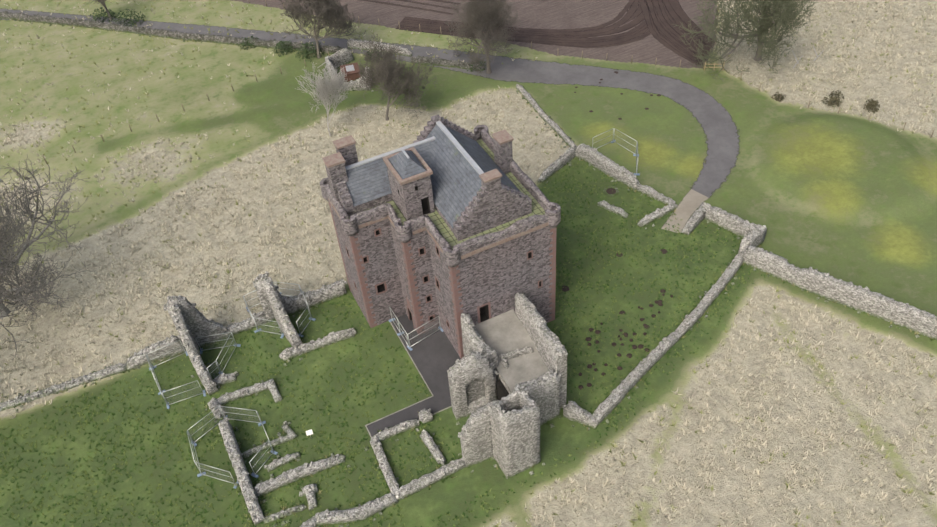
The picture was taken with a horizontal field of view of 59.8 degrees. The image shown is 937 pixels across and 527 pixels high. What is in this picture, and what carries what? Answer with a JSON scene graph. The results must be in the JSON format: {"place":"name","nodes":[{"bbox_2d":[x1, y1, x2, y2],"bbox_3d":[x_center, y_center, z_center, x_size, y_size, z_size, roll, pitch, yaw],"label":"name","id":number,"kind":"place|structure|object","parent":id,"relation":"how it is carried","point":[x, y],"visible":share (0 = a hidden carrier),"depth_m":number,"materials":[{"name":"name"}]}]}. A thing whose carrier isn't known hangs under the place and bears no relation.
{"place":"outdoors","nodes":[
{"label":"outdoors","id":0,"kind":"place"},
{"bbox_2d":[340,62,359,81],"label":"shed","id":1,"kind":"structure","parent":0,"point":[351,70],"depth_m":111.04,"materials":[{"name":"orange metal"}]},
{"bbox_2d":[0,9,739,233],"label":"access track","id":2,"kind":"structure","parent":0,"point":[712,116],"depth_m":107.61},
{"bbox_2d":[365,314,460,437],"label":"paved path","id":3,"kind":"structure","parent":0,"point":[435,356],"depth_m":75.28,"materials":[{"name":"grey asphalt"}]},
{"bbox_2d":[388,307,442,350],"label":"heras stair gate","id":4,"kind":"structure","parent":3,"relation":"on","point":[407,337],"depth_m":77.32,"materials":[{"name":"metal"}]},
{"bbox_2d":[322,129,513,184],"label":"tower copes","id":5,"kind":"object","parent":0,"point":[501,137],"visible":0.98,"depth_m":68.93,"materials":[{"name":"brown stone"}]},
{"bbox_2d":[0,0,936,526],"bbox_3d":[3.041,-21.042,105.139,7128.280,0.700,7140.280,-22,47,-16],"label":"ground","id":6,"kind":"structure","parent":0,"point":[846,196],"depth_m":84.32,"materials":[{"name":"green plant"}]},
{"bbox_2d":[0,155,91,359],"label":"tree","id":7,"kind":"object","parent":6,"relation":"on","point":[8,233],"visible":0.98,"depth_m":79.15,"materials":[{"name":"grey plant"}]},
{"bbox_2d":[89,0,111,19],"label":"tree","id":8,"kind":"object","parent":6,"relation":"on","point":[102,2],"visible":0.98,"depth_m":126.15,"materials":[{"name":"brown plant"}]},
{"bbox_2d":[146,340,205,408],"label":"heras","id":9,"kind":"object","parent":6,"relation":"on","point":[164,391],"visible":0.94,"depth_m":74.89,"materials":[{"name":"metal"}]},
{"bbox_2d":[196,332,240,379],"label":"heras","id":10,"kind":"object","parent":6,"relation":"on","point":[234,345],"visible":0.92,"depth_m":77.19,"materials":[{"name":"metal"}]},
{"bbox_2d":[187,406,277,488],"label":"heras","id":11,"kind":"object","parent":6,"relation":"on","point":[260,423],"visible":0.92,"depth_m":69.39,"materials":[{"name":"metal"}]},
{"bbox_2d":[0,11,483,70],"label":"field wall","id":12,"kind":"structure","parent":6,"relation":"on","point":[176,34],"depth_m":121.84,"materials":[{"name":"grey stone"}]},
{"bbox_2d":[243,282,315,338],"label":"heras","id":13,"kind":"object","parent":6,"relation":"on","point":[282,334],"visible":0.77,"depth_m":79.67,"materials":[{"name":"metal"}]},
{"bbox_2d":[90,7,485,90],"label":"roadside shrubs","id":14,"kind":"object","parent":6,"relation":"on","point":[287,50],"visible":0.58,"depth_m":118.90,"materials":[{"name":"green plant"}]},
{"bbox_2d":[306,429,312,438],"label":"info board","id":15,"kind":"object","parent":6,"relation":"on","point":[309,432],"visible":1,"depth_m":69.82,"materials":[{"name":"metal"}]},
{"bbox_2d":[278,0,366,57],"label":"road tree","id":16,"kind":"object","parent":6,"relation":"on","point":[322,7],"visible":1,"depth_m":111.20,"materials":[{"name":"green plant"}]},
{"bbox_2d":[296,61,350,135],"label":"birch tree","id":17,"kind":"object","parent":6,"relation":"on","point":[327,85],"visible":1,"depth_m":98.54,"materials":[{"name":"grey plant"}]},
{"bbox_2d":[0,159,764,526],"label":"lawn tufts","id":18,"kind":"object","parent":6,"relation":"on","point":[252,359],"visible":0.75,"depth_m":73.13,"materials":[{"name":"plant"}]},
{"bbox_2d":[356,34,437,120],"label":"tree","id":19,"kind":"object","parent":6,"relation":"on","point":[393,70],"visible":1,"depth_m":99.49,"materials":[{"name":"brown plant"}]},
{"bbox_2d":[329,139,555,354],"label":"tower walls","id":20,"kind":"structure","parent":6,"relation":"on","point":[498,277],"depth_m":72.50,"materials":[{"name":"stone"}]},
{"bbox_2d":[325,138,512,233],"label":"tower garret","id":21,"kind":"object","parent":20,"relation":"on","point":[412,199],"visible":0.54,"depth_m":70.13,"materials":[{"name":"grey stone"}]},
{"bbox_2d":[346,124,520,227],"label":"slate roof","id":22,"kind":"structure","parent":20,"relation":"on","point":[456,182],"depth_m":70.56,"materials":[{"name":"grey stone"}]},
{"bbox_2d":[345,121,483,174],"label":"roof ridge","id":23,"kind":"structure","parent":22,"relation":"on","point":[464,153],"depth_m":70.79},
{"bbox_2d":[336,114,531,240],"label":"tower gables","id":24,"kind":"object","parent":20,"relation":"on","point":[495,203],"visible":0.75,"depth_m":67.92,"materials":[{"name":"grey stone"}]},
{"bbox_2d":[328,136,548,259],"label":"corbel course","id":25,"kind":"object","parent":20,"relation":"attached to","point":[477,250],"visible":0.15,"depth_m":68.49,"materials":[{"name":"grey stone"}]},
{"bbox_2d":[320,125,560,267],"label":"parapet","id":26,"kind":"structure","parent":20,"relation":"on","point":[452,258],"depth_m":68.94,"materials":[{"name":"grey stone"}]},
{"bbox_2d":[328,201,556,358],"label":"tower dressings","id":27,"kind":"structure","parent":20,"relation":"attached to","point":[457,307],"depth_m":73.50,"materials":[{"name":"red stone"}]},
{"bbox_2d":[1,18,934,526],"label":"wall weeds","id":28,"kind":"object","parent":6,"relation":"on","point":[341,328],"depth_m":74.36,"materials":[{"name":"plant"}]},
{"bbox_2d":[0,38,936,526],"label":"ruined stone walls","id":29,"kind":"structure","parent":6,"relation":"on","point":[504,432],"depth_m":73.76,"materials":[{"name":"grey stone"}]},
{"bbox_2d":[0,0,936,526],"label":"grass tussocks","id":30,"kind":"object","parent":6,"relation":"on","point":[650,420],"depth_m":84.86,"materials":[{"name":"plant"}]},
{"bbox_2d":[447,351,498,424],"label":"ruined wall","id":31,"kind":"structure","parent":6,"relation":"on","point":[472,381],"depth_m":68.56,"materials":[{"name":"grey stone"}]},
{"bbox_2d":[14,0,933,172],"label":"fence posts","id":32,"kind":"object","parent":6,"relation":"on","point":[483,33],"visible":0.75,"depth_m":108.39,"materials":[{"name":"brown wood"}]},
{"bbox_2d":[444,0,521,76],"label":"road tree","id":33,"kind":"object","parent":6,"relation":"on","point":[476,9],"visible":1,"depth_m":105.20,"materials":[{"name":"brown plant"}]},
{"bbox_2d":[496,379,508,399],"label":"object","id":34,"kind":"object","parent":6,"relation":"on","point":[502,391],"visible":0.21,"depth_m":69.45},
{"bbox_2d":[475,309,548,392],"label":"floor","id":35,"kind":"structure","parent":6,"relation":"on","point":[504,333],"depth_m":71.30,"materials":[{"name":"concrete"}]},
{"bbox_2d":[363,0,712,64],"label":"field wheel tracks","id":36,"kind":"object","parent":6,"relation":"on","point":[658,18],"visible":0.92,"depth_m":116.79,"materials":[{"name":"soil"}]},
{"bbox_2d":[318,46,823,69],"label":"fallen limbs","id":37,"kind":"object","parent":6,"relation":"on","point":[792,51],"visible":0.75,"depth_m":107.66,"materials":[{"name":"brown wood"}]},
{"bbox_2d":[603,186,618,195],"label":"well ring","id":38,"kind":"object","parent":6,"relation":"on","point":[607,194],"visible":0.98,"depth_m":91.19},
{"bbox_2d":[606,188,615,193],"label":"well opening","id":39,"kind":"object","parent":6,"relation":"on","point":[609,191],"visible":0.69,"depth_m":91.31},
{"bbox_2d":[592,128,639,175],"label":"metal fence","id":40,"kind":"object","parent":6,"relation":"on","point":[634,154],"visible":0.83,"depth_m":95.79,"materials":[{"name":"metal"}]},
{"bbox_2d":[561,71,672,389],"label":"molehills","id":41,"kind":"object","parent":6,"relation":"on","point":[646,326],"visible":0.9,"depth_m":76.60,"materials":[{"name":"brown soil"}]},
{"bbox_2d":[704,62,724,69],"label":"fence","id":42,"kind":"object","parent":6,"relation":"on","point":[714,64],"visible":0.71,"depth_m":106.99,"materials":[{"name":"brown wood"}]},
{"bbox_2d":[672,0,817,80],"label":"tree","id":43,"kind":"object","parent":6,"relation":"on","point":[764,20],"visible":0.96,"depth_m":100.42,"materials":[{"name":"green plant"}]},
{"bbox_2d":[771,89,879,113],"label":"gorse bushes","id":44,"kind":"object","parent":6,"relation":"on","point":[871,105],"visible":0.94,"depth_m":99.80,"materials":[{"name":"green plant"}]}
]}

